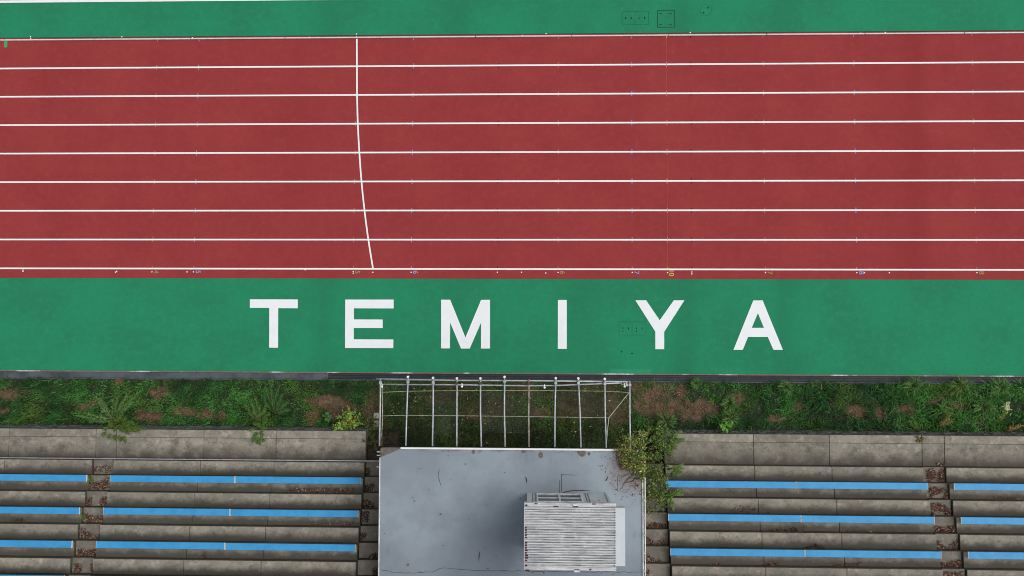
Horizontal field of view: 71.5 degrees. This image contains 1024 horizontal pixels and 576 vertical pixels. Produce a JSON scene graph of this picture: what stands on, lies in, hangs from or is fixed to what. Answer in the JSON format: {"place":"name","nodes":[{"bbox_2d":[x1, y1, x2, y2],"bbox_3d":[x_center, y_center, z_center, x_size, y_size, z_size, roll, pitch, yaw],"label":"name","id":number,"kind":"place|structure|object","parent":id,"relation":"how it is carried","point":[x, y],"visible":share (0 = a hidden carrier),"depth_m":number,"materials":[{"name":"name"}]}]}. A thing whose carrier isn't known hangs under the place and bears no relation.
{"place":"outdoors","nodes":[
{"label":"outdoors","id":0,"kind":"place"},
{"bbox_2d":[0,575,64,575],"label":"bench","id":1,"kind":"object","parent":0,"point":[32,575],"visible":1,"depth_m":26.52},
{"bbox_2d":[0,436,367,459],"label":"walkway","id":2,"kind":"structure","parent":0,"point":[188,448],"depth_m":28.35,"materials":[{"name":"concrete"}]},
{"bbox_2d":[0,457,378,461],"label":"pipe rail","id":3,"kind":"object","parent":2,"relation":"on","point":[191,459],"visible":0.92,"depth_m":28.14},
{"bbox_2d":[362,428,375,445],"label":"weed","id":4,"kind":"object","parent":2,"relation":"on","point":[371,437],"visible":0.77,"depth_m":28.44,"materials":[{"name":"green plant"}]},
{"bbox_2d":[0,30,1023,279],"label":"running track","id":5,"kind":"structure","parent":0,"point":[766,156],"depth_m":29.63,"materials":[{"name":"red rubber"}]},
{"bbox_2d":[0,32,1023,40],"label":"kerb rail","id":6,"kind":"object","parent":5,"relation":"on","point":[514,36],"visible":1,"depth_m":29.77,"materials":[{"name":"white metal"}]},
{"bbox_2d":[0,278,1023,375],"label":"green strip","id":7,"kind":"object","parent":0,"point":[834,326],"visible":1,"depth_m":29.37,"materials":[{"name":"rubber"}]},
{"bbox_2d":[619,321,645,334],"bbox_3d":[4.950,1.659,29.233,1.115,0.004,0.567,0,88,2],"label":"access cover","id":8,"kind":"object","parent":7,"relation":"on","point":[631,328],"visible":1,"depth_m":29.24,"materials":[{"name":"green rubber"}]},
{"bbox_2d":[0,0,1023,37],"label":"green strip","id":9,"kind":"object","parent":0,"point":[94,18],"visible":1,"depth_m":29.90,"materials":[{"name":"rubber"}]},
{"bbox_2d":[622,11,648,24],"bbox_3d":[5.151,-11.271,29.708,1.126,0.004,0.584,0,88,2],"label":"access cover","id":10,"kind":"object","parent":9,"relation":"on","point":[635,17],"visible":1,"depth_m":29.71,"materials":[{"name":"green rubber"}]},
{"bbox_2d":[657,10,674,27],"bbox_3d":[6.426,-11.224,29.672,0.740,0.004,0.743,0,88,2],"label":"access cover","id":11,"kind":"object","parent":9,"relation":"on","point":[665,18],"visible":1,"depth_m":29.67,"materials":[{"name":"green rubber"}]},
{"bbox_2d":[700,4,711,15],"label":"access cover","id":12,"kind":"object","parent":9,"relation":"on","point":[705,9],"visible":1,"depth_m":29.64,"materials":[{"name":"green rubber"}]},
{"bbox_2d":[0,375,1023,448],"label":"grass bank","id":13,"kind":"structure","parent":0,"point":[329,400],"depth_m":29.13,"materials":[{"name":"plant"}]},
{"bbox_2d":[0,458,93,575],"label":"seating terrace","id":14,"kind":"structure","parent":13,"relation":"on","point":[38,560],"depth_m":27.61,"materials":[{"name":"concrete"}]},
{"bbox_2d":[0,540,72,547],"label":"bench","id":15,"kind":"object","parent":14,"relation":"on","point":[36,543],"visible":1,"depth_m":26.96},
{"bbox_2d":[0,507,79,513],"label":"bench","id":16,"kind":"object","parent":14,"relation":"on","point":[45,510],"visible":1,"depth_m":27.41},
{"bbox_2d":[0,474,86,481],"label":"bench","id":17,"kind":"object","parent":14,"relation":"on","point":[26,477],"visible":1,"depth_m":27.86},
{"bbox_2d":[69,459,115,575],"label":"stairs","id":18,"kind":"structure","parent":13,"relation":"on","point":[94,509],"depth_m":27.64,"materials":[{"name":"concrete"}]},
{"bbox_2d":[76,394,135,423],"bbox_3d":[-16.418,4.861,29.027,2.547,0.821,1.378,-41,87,0],"label":"tall weed","id":19,"kind":"object","parent":13,"relation":"on","point":[113,413],"visible":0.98,"depth_m":28.96,"materials":[{"name":"green plant"}]},
{"bbox_2d":[101,415,144,442],"bbox_3d":[-15.472,5.707,28.628,1.754,1.101,1.061,19,89,2],"label":"bushy weed","id":20,"kind":"object","parent":13,"relation":"on","point":[124,426],"visible":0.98,"depth_m":28.43,"materials":[{"name":"green plant"}]},
{"bbox_2d":[148,398,160,411],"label":"grass tussock","id":21,"kind":"object","parent":13,"relation":"on","point":[155,405],"depth_m":29.29,"materials":[{"name":"green plant"}]},
{"bbox_2d":[0,424,369,438],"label":"retaining wall","id":22,"kind":"structure","parent":13,"relation":"on","point":[173,431],"depth_m":28.45,"materials":[{"name":"concrete"}]},
{"bbox_2d":[249,421,266,444],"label":"hanging weed","id":23,"kind":"object","parent":22,"relation":"on","point":[261,428],"visible":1,"depth_m":28.23,"materials":[{"name":"green plant"}]},
{"bbox_2d":[90,459,365,575],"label":"seating terrace","id":24,"kind":"structure","parent":13,"relation":"on","point":[187,528],"depth_m":27.35,"materials":[{"name":"concrete"}]},
{"bbox_2d":[96,541,224,549],"bbox_3d":[-13.266,9.709,26.929,4.915,0.203,0.260,0,88,2],"label":"bench","id":25,"kind":"object","parent":24,"relation":"on","point":[161,545],"visible":1,"depth_m":26.83,"materials":[{"name":"plastic"}]},
{"bbox_2d":[103,507,229,515],"bbox_3d":[-13.251,8.579,27.371,4.915,0.203,0.260,0,88,2],"label":"bench","id":26,"kind":"object","parent":24,"relation":"on","point":[167,511],"visible":1,"depth_m":27.27,"materials":[{"name":"plastic"}]},
{"bbox_2d":[110,475,234,482],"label":"bench","id":27,"kind":"object","parent":24,"relation":"on","point":[181,479],"visible":1,"depth_m":27.71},
{"bbox_2d":[225,543,355,550],"bbox_3d":[-8.318,9.729,26.793,4.915,0.203,0.260,0,88,2],"label":"bench","id":28,"kind":"object","parent":24,"relation":"on","point":[290,547],"visible":1,"depth_m":26.70,"materials":[{"name":"plastic"}]},
{"bbox_2d":[230,509,358,516],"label":"bench","id":29,"kind":"object","parent":24,"relation":"on","point":[296,513],"visible":1,"depth_m":27.14,"materials":[{"name":"plastic"}]},
{"bbox_2d":[235,476,360,483],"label":"bench","id":30,"kind":"object","parent":24,"relation":"on","point":[302,480],"visible":1,"depth_m":27.58,"materials":[{"name":"plastic"}]},
{"bbox_2d":[244,397,269,421],"bbox_3d":[-10.216,4.888,28.745,1.041,0.942,1.118,-36,87,0],"label":"tall weed","id":31,"kind":"object","parent":13,"relation":"on","point":[258,415],"visible":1,"depth_m":28.66,"materials":[{"name":"green plant"}]},
{"bbox_2d":[263,384,288,415],"bbox_3d":[-9.580,4.536,28.817,1.048,0.890,1.388,-21,87,1],"label":"tall weed","id":32,"kind":"object","parent":13,"relation":"on","point":[275,407],"visible":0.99,"depth_m":28.69,"materials":[{"name":"green plant"}]},
{"bbox_2d":[322,412,330,421],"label":"weed","id":33,"kind":"object","parent":13,"relation":"on","point":[328,419],"visible":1,"depth_m":28.96,"materials":[{"name":"green plant"}]},
{"bbox_2d":[332,405,362,436],"bbox_3d":[-6.602,5.300,28.645,1.195,0.912,1.242,0,88,2],"label":"broadleaf shrub","id":34,"kind":"object","parent":13,"relation":"on","point":[347,422],"visible":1,"depth_m":28.59,"materials":[{"name":"green plant"}]},
{"bbox_2d":[360,417,376,431],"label":"weed","id":35,"kind":"object","parent":13,"relation":"on","point":[369,423],"visible":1,"depth_m":28.76,"materials":[{"name":"green plant"}]},
{"bbox_2d":[393,388,628,442],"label":"leaf litter","id":36,"kind":"object","parent":13,"relation":"on","point":[495,403],"visible":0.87,"depth_m":28.96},
{"bbox_2d":[657,411,676,427],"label":"grass tussock","id":37,"kind":"object","parent":13,"relation":"on","point":[666,418],"depth_m":28.69,"materials":[{"name":"green plant"}]},
{"bbox_2d":[689,377,701,389],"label":"grass tussock","id":38,"kind":"object","parent":13,"relation":"on","point":[697,381],"depth_m":28.81,"materials":[{"name":"green plant"}]},
{"bbox_2d":[720,395,736,412],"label":"grass tussock","id":39,"kind":"object","parent":13,"relation":"on","point":[724,402],"depth_m":28.66,"materials":[{"name":"green plant"}]},
{"bbox_2d":[721,409,741,425],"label":"grass tussock","id":40,"kind":"object","parent":13,"relation":"on","point":[733,418],"depth_m":28.64,"materials":[{"name":"green plant"}]},
{"bbox_2d":[777,380,795,393],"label":"grass tussock","id":41,"kind":"object","parent":13,"relation":"on","point":[782,384],"depth_m":28.71,"materials":[{"name":"green plant"}]},
{"bbox_2d":[662,429,1023,443],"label":"retaining wall","id":42,"kind":"structure","parent":13,"relation":"on","point":[836,436],"depth_m":27.73,"materials":[{"name":"concrete"}]},
{"bbox_2d":[720,420,732,432],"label":"weed","id":43,"kind":"object","parent":42,"relation":"on","point":[724,427],"visible":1,"depth_m":28.02,"materials":[{"name":"green plant"}]},
{"bbox_2d":[915,435,925,443],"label":"weed","id":44,"kind":"object","parent":42,"relation":"on","point":[920,438],"visible":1,"depth_m":27.54,"materials":[{"name":"green plant"}]},
{"bbox_2d":[900,374,927,396],"bbox_3d":[16.095,3.883,28.638,0.954,0.589,0.918,35,89,3],"label":"grass tussock","id":45,"kind":"object","parent":13,"relation":"on","point":[912,382],"depth_m":28.60,"materials":[{"name":"green plant"}]},
{"bbox_2d":[920,466,964,575],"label":"stairs","id":46,"kind":"structure","parent":13,"relation":"on","point":[942,519],"depth_m":26.76,"materials":[{"name":"concrete"}]},
{"bbox_2d":[940,416,953,427],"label":"straw weed","id":47,"kind":"object","parent":13,"relation":"on","point":[945,423],"visible":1,"depth_m":28.16,"materials":[{"name":"green plant"}]},
{"bbox_2d":[948,374,973,395],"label":"grass tussock","id":48,"kind":"object","parent":13,"relation":"on","point":[962,383],"depth_m":28.51,"materials":[{"name":"green plant"}]},
{"bbox_2d":[972,398,992,416],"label":"grass tussock","id":49,"kind":"object","parent":13,"relation":"on","point":[981,408],"depth_m":28.38,"materials":[{"name":"green plant"}]},
{"bbox_2d":[942,466,1023,575],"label":"seating terrace","id":50,"kind":"structure","parent":13,"relation":"on","point":[985,537],"depth_m":26.81,"materials":[{"name":"concrete"}]},
{"bbox_2d":[953,483,1023,490],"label":"bench","id":51,"kind":"object","parent":50,"relation":"on","point":[987,486],"visible":1,"depth_m":26.86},
{"bbox_2d":[960,517,1023,524],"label":"bench","id":52,"kind":"object","parent":50,"relation":"on","point":[993,520],"visible":1,"depth_m":26.43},
{"bbox_2d":[968,552,1023,558],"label":"bench","id":53,"kind":"object","parent":50,"relation":"on","point":[995,555],"visible":1,"depth_m":25.99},
{"bbox_2d":[988,375,1010,395],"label":"grass tussock","id":54,"kind":"object","parent":13,"relation":"on","point":[1000,389],"depth_m":28.48,"materials":[{"name":"green plant"}]},
{"bbox_2d":[993,402,1011,424],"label":"umbel plant","id":55,"kind":"object","parent":13,"relation":"on","point":[1005,408],"visible":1,"depth_m":27.80,"materials":[{"name":"green plant"}]},
{"bbox_2d":[1003,424,1023,431],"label":"dry weed","id":56,"kind":"object","parent":13,"relation":"on","point":[1011,428],"visible":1,"depth_m":28.17,"materials":[{"name":"brown plant"}]},
{"bbox_2d":[0,373,1023,384],"bbox_3d":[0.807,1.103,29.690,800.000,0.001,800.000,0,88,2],"label":"ground","id":57,"kind":"structure","parent":0,"point":[588,374],"depth_m":29.54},
{"bbox_2d":[0,371,6,376],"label":"drain cover","id":58,"kind":"object","parent":57,"relation":"on","point":[3,373],"visible":0.71,"depth_m":29.87,"materials":[{"name":"grey concrete"}]},
{"bbox_2d":[7,371,53,377],"bbox_3d":[-20.198,3.634,29.994,1.992,0.306,0.242,0,88,2],"label":"drain cover","id":59,"kind":"object","parent":57,"relation":"on","point":[48,374],"visible":0.82,"depth_m":29.84,"materials":[{"name":"grey concrete"}]},
{"bbox_2d":[54,372,100,377],"bbox_3d":[-18.199,3.638,29.940,1.992,0.306,0.242,0,88,2],"label":"drain cover","id":60,"kind":"object","parent":57,"relation":"on","point":[79,374],"visible":0.72,"depth_m":29.79,"materials":[{"name":"grey concrete"}]},
{"bbox_2d":[101,372,147,377],"bbox_3d":[-16.200,3.643,29.885,1.992,0.306,0.242,0,88,2],"label":"drain cover","id":61,"kind":"object","parent":57,"relation":"on","point":[124,374],"visible":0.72,"depth_m":29.73,"materials":[{"name":"grey concrete"}]},
{"bbox_2d":[148,372,195,377],"bbox_3d":[-14.201,3.647,29.831,1.992,0.306,0.242,0,88,2],"label":"drain cover","id":62,"kind":"object","parent":57,"relation":"on","point":[171,374],"visible":0.78,"depth_m":29.68,"materials":[{"name":"grey concrete"}]},
{"bbox_2d":[195,372,242,378],"bbox_3d":[-12.201,3.652,29.776,1.992,0.306,0.242,0,88,2],"label":"drain cover","id":63,"kind":"object","parent":57,"relation":"on","point":[224,375],"visible":0.8,"depth_m":29.62,"materials":[{"name":"grey concrete"}]},
{"bbox_2d":[243,373,289,378],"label":"drain cover","id":64,"kind":"object","parent":57,"relation":"on","point":[266,375],"visible":0.72,"depth_m":29.57,"materials":[{"name":"grey concrete"}]},
{"bbox_2d":[290,373,327,378],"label":"drain cover","id":65,"kind":"object","parent":57,"relation":"on","point":[308,375],"visible":0.82,"depth_m":29.52,"materials":[{"name":"grey concrete"}]},
{"bbox_2d":[357,430,399,575],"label":"stairs","id":66,"kind":"structure","parent":57,"relation":"on","point":[368,545],"depth_m":27.51,"materials":[{"name":"concrete"}]},
{"bbox_2d":[0,377,1021,383],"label":"gutter wall","id":67,"kind":"structure","parent":57,"relation":"on","point":[419,380],"depth_m":29.46,"materials":[{"name":"grey concrete"}]},
{"bbox_2d":[329,373,352,378],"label":"drain grate","id":68,"kind":"object","parent":67,"relation":"on","point":[340,375],"visible":1,"depth_m":29.49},
{"bbox_2d":[353,373,376,378],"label":"drain grate","id":69,"kind":"object","parent":67,"relation":"on","point":[364,375],"visible":0.9,"depth_m":29.47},
{"bbox_2d":[377,373,400,378],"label":"drain grate","id":70,"kind":"object","parent":67,"relation":"on","point":[384,375],"visible":0.73,"depth_m":29.44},
{"bbox_2d":[401,374,424,378],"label":"drain grate","id":71,"kind":"object","parent":67,"relation":"on","point":[414,376],"visible":0.86,"depth_m":29.41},
{"bbox_2d":[425,374,448,378],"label":"drain grate","id":72,"kind":"object","parent":67,"relation":"on","point":[440,376],"visible":0.86,"depth_m":29.39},
{"bbox_2d":[449,374,472,379],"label":"drain grate","id":73,"kind":"object","parent":67,"relation":"on","point":[462,376],"visible":0.9,"depth_m":29.36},
{"bbox_2d":[473,374,496,379],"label":"drain grate","id":74,"kind":"object","parent":67,"relation":"on","point":[486,376],"visible":0.99,"depth_m":29.33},
{"bbox_2d":[497,374,520,379],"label":"drain grate","id":75,"kind":"object","parent":67,"relation":"on","point":[510,376],"visible":0.9,"depth_m":29.30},
{"bbox_2d":[521,374,544,379],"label":"drain grate","id":76,"kind":"object","parent":67,"relation":"on","point":[533,376],"visible":0.86,"depth_m":29.28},
{"bbox_2d":[545,374,568,379],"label":"drain grate","id":77,"kind":"object","parent":67,"relation":"on","point":[558,376],"visible":0.86,"depth_m":29.25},
{"bbox_2d":[570,375,593,380],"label":"drain grate","id":78,"kind":"object","parent":67,"relation":"on","point":[583,377],"visible":0.89,"depth_m":29.22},
{"bbox_2d":[594,375,617,380],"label":"drain grate","id":79,"kind":"object","parent":67,"relation":"on","point":[610,377],"visible":1,"depth_m":29.20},
{"bbox_2d":[618,375,641,380],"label":"drain grate","id":80,"kind":"object","parent":67,"relation":"on","point":[629,377],"visible":1,"depth_m":29.17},
{"bbox_2d":[642,375,666,380],"bbox_3d":[5.846,3.689,29.166,0.988,0.061,0.242,0,88,2],"label":"drain grate","id":81,"kind":"object","parent":67,"relation":"on","point":[656,378],"visible":1,"depth_m":29.14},
{"bbox_2d":[667,375,690,380],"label":"drain grate","id":82,"kind":"object","parent":67,"relation":"on","point":[678,377],"visible":1,"depth_m":29.11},
{"bbox_2d":[691,375,715,380],"bbox_3d":[7.835,3.694,29.112,0.988,0.061,0.242,0,88,2],"label":"drain grate","id":83,"kind":"object","parent":67,"relation":"on","point":[708,377],"visible":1,"depth_m":29.09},
{"bbox_2d":[716,375,739,381],"bbox_3d":[8.830,3.696,29.085,0.988,0.061,0.242,0,88,2],"label":"drain grate","id":84,"kind":"object","parent":67,"relation":"on","point":[735,378],"visible":1,"depth_m":29.06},
{"bbox_2d":[740,375,764,381],"bbox_3d":[9.824,3.698,29.058,0.988,0.061,0.242,0,88,2],"label":"drain grate","id":85,"kind":"object","parent":67,"relation":"on","point":[744,378],"visible":1,"depth_m":29.04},
{"bbox_2d":[765,376,789,381],"bbox_3d":[10.819,3.700,29.031,0.988,0.061,0.242,0,88,2],"label":"drain grate","id":86,"kind":"object","parent":67,"relation":"on","point":[777,378],"visible":1,"depth_m":29.01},
{"bbox_2d":[790,376,813,381],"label":"drain grate","id":87,"kind":"object","parent":67,"relation":"on","point":[801,378],"visible":1,"depth_m":28.98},
{"bbox_2d":[814,376,838,381],"bbox_3d":[12.808,3.705,28.977,0.988,0.061,0.242,0,88,2],"label":"drain grate","id":88,"kind":"object","parent":67,"relation":"on","point":[829,379],"visible":1,"depth_m":28.95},
{"bbox_2d":[839,376,863,381],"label":"drain grate","id":89,"kind":"object","parent":67,"relation":"on","point":[849,378],"visible":0.99,"depth_m":28.93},
{"bbox_2d":[864,376,888,381],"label":"drain grate","id":90,"kind":"object","parent":67,"relation":"on","point":[875,378],"visible":0.97,"depth_m":28.90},
{"bbox_2d":[889,376,911,381],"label":"drain grate","id":91,"kind":"object","parent":67,"relation":"on","point":[897,378],"visible":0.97,"depth_m":28.88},
{"bbox_2d":[913,376,938,382],"bbox_3d":[16.787,3.714,28.868,0.988,0.061,0.242,0,88,2],"label":"drain grate","id":92,"kind":"object","parent":67,"relation":"on","point":[933,379],"visible":0.93,"depth_m":28.84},
{"bbox_2d":[939,377,963,382],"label":"drain grate","id":93,"kind":"object","parent":67,"relation":"on","point":[945,379],"visible":0.79,"depth_m":28.82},
{"bbox_2d":[964,377,988,382],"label":"drain grate","id":94,"kind":"object","parent":67,"relation":"on","point":[979,379],"visible":0.71,"depth_m":28.79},
{"bbox_2d":[988,377,1013,382],"bbox_3d":[19.771,3.721,28.787,0.988,0.061,0.242,0,88,2],"label":"drain grate","id":95,"kind":"object","parent":67,"relation":"on","point":[1010,379],"visible":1,"depth_m":28.76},
{"bbox_2d":[1014,377,1023,382],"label":"drain grate","id":96,"kind":"object","parent":67,"relation":"on","point":[1016,379],"visible":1,"depth_m":28.74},
{"bbox_2d":[377,447,645,575],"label":"clubhouse","id":97,"kind":"structure","parent":57,"relation":"on","point":[433,530],"depth_m":25.56,"materials":[{"name":"grey paint"}]},
{"bbox_2d":[376,376,630,447],"bbox_3d":[-0.341,4.485,25.932,9.352,0.539,2.565,0,88,2],"label":"scaffold canopy","id":98,"kind":"object","parent":97,"relation":"attached to","point":[555,381],"visible":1,"depth_m":26.02,"materials":[{"name":"grey metal"}]},
{"bbox_2d":[524,493,624,572],"bbox_3d":[2.112,8.264,24.416,3.380,2.095,2.285,0,88,2],"label":"rooftop hut","id":99,"kind":"object","parent":97,"relation":"on","point":[576,532],"visible":1,"depth_m":23.43,"materials":[{"name":"paint"}]},
{"bbox_2d":[537,493,582,501],"bbox_3d":[1.660,7.330,24.831,1.586,1.080,0.060,0,88,2],"label":"window","id":100,"kind":"structure","parent":99,"relation":"in","point":[541,497],"depth_m":24.83,"materials":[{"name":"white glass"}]},
{"bbox_2d":[613,424,677,514],"bbox_3d":[5.075,6.836,26.639,2.834,3.228,3.590,0,88,2],"label":"creeper","id":101,"kind":"object","parent":97,"relation":"on","point":[629,458],"visible":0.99,"depth_m":26.77,"materials":[{"name":"green plant"}]},
{"bbox_2d":[0,370,1023,376],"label":"edging strip","id":102,"kind":"object","parent":57,"relation":"on","point":[515,373],"visible":0.75,"depth_m":29.29,"materials":[{"name":"concrete"}]},
{"bbox_2d":[627,432,669,575],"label":"stairs","id":103,"kind":"structure","parent":57,"relation":"on","point":[660,552],"depth_m":26.98,"materials":[{"name":"concrete"}]},
{"bbox_2d":[663,463,942,575],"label":"seating terrace","id":104,"kind":"structure","parent":0,"point":[781,501],"depth_m":26.87,"materials":[{"name":"concrete"}]},
{"bbox_2d":[664,488,682,510],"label":"fern","id":105,"kind":"object","parent":104,"relation":"on","point":[673,493],"visible":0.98,"depth_m":27.14,"materials":[{"name":"green plant"}]},
{"bbox_2d":[667,463,684,475],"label":"fern","id":106,"kind":"object","parent":104,"relation":"on","point":[673,468],"visible":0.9,"depth_m":27.48,"materials":[{"name":"green plant"}]},
{"bbox_2d":[666,481,795,488],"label":"bench","id":107,"kind":"object","parent":104,"relation":"on","point":[732,484],"visible":1,"depth_m":27.12,"materials":[{"name":"plastic"}]},
{"bbox_2d":[668,514,799,521],"bbox_3d":[8.331,8.629,26.782,4.915,0.203,0.260,0,88,2],"label":"bench","id":108,"kind":"object","parent":104,"relation":"on","point":[733,517],"visible":1,"depth_m":26.68,"materials":[{"name":"plastic"}]},
{"bbox_2d":[670,548,804,556],"bbox_3d":[8.316,9.766,26.340,4.915,0.203,0.260,0,88,2],"label":"bench","id":109,"kind":"object","parent":104,"relation":"on","point":[737,552],"visible":1,"depth_m":26.24,"materials":[{"name":"plastic"}]},
{"bbox_2d":[796,481,927,489],"bbox_3d":[13.284,7.505,27.090,4.915,0.203,0.260,0,88,2],"label":"bench","id":110,"kind":"object","parent":104,"relation":"on","point":[859,485],"visible":1,"depth_m":27.00,"materials":[{"name":"plastic"}]},
{"bbox_2d":[801,515,934,523],"bbox_3d":[13.269,8.645,26.647,4.915,0.203,0.260,0,88,2],"label":"bench","id":111,"kind":"object","parent":104,"relation":"on","point":[868,519],"visible":1,"depth_m":26.55,"materials":[{"name":"plastic"}]},
{"bbox_2d":[805,550,940,558],"bbox_3d":[13.254,9.773,26.205,4.915,0.203,0.260,0,88,2],"label":"bench","id":112,"kind":"object","parent":104,"relation":"on","point":[873,554],"visible":1,"depth_m":26.11,"materials":[{"name":"plastic"}]},
{"bbox_2d":[663,442,1023,466],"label":"walkway","id":113,"kind":"structure","parent":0,"point":[867,454],"depth_m":27.64,"materials":[{"name":"concrete"}]},
{"bbox_2d":[11,439,1018,575],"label":"leaf litter","id":114,"kind":"object","parent":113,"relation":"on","point":[662,525],"visible":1,"depth_m":27.16,"materials":[{"name":"plant"}]},
{"bbox_2d":[661,428,684,455],"bbox_3d":[6.210,5.954,27.816,0.937,0.727,1.154,36,89,3],"label":"fern","id":115,"kind":"object","parent":113,"relation":"on","point":[678,440],"visible":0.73,"depth_m":27.73,"materials":[{"name":"green plant"}]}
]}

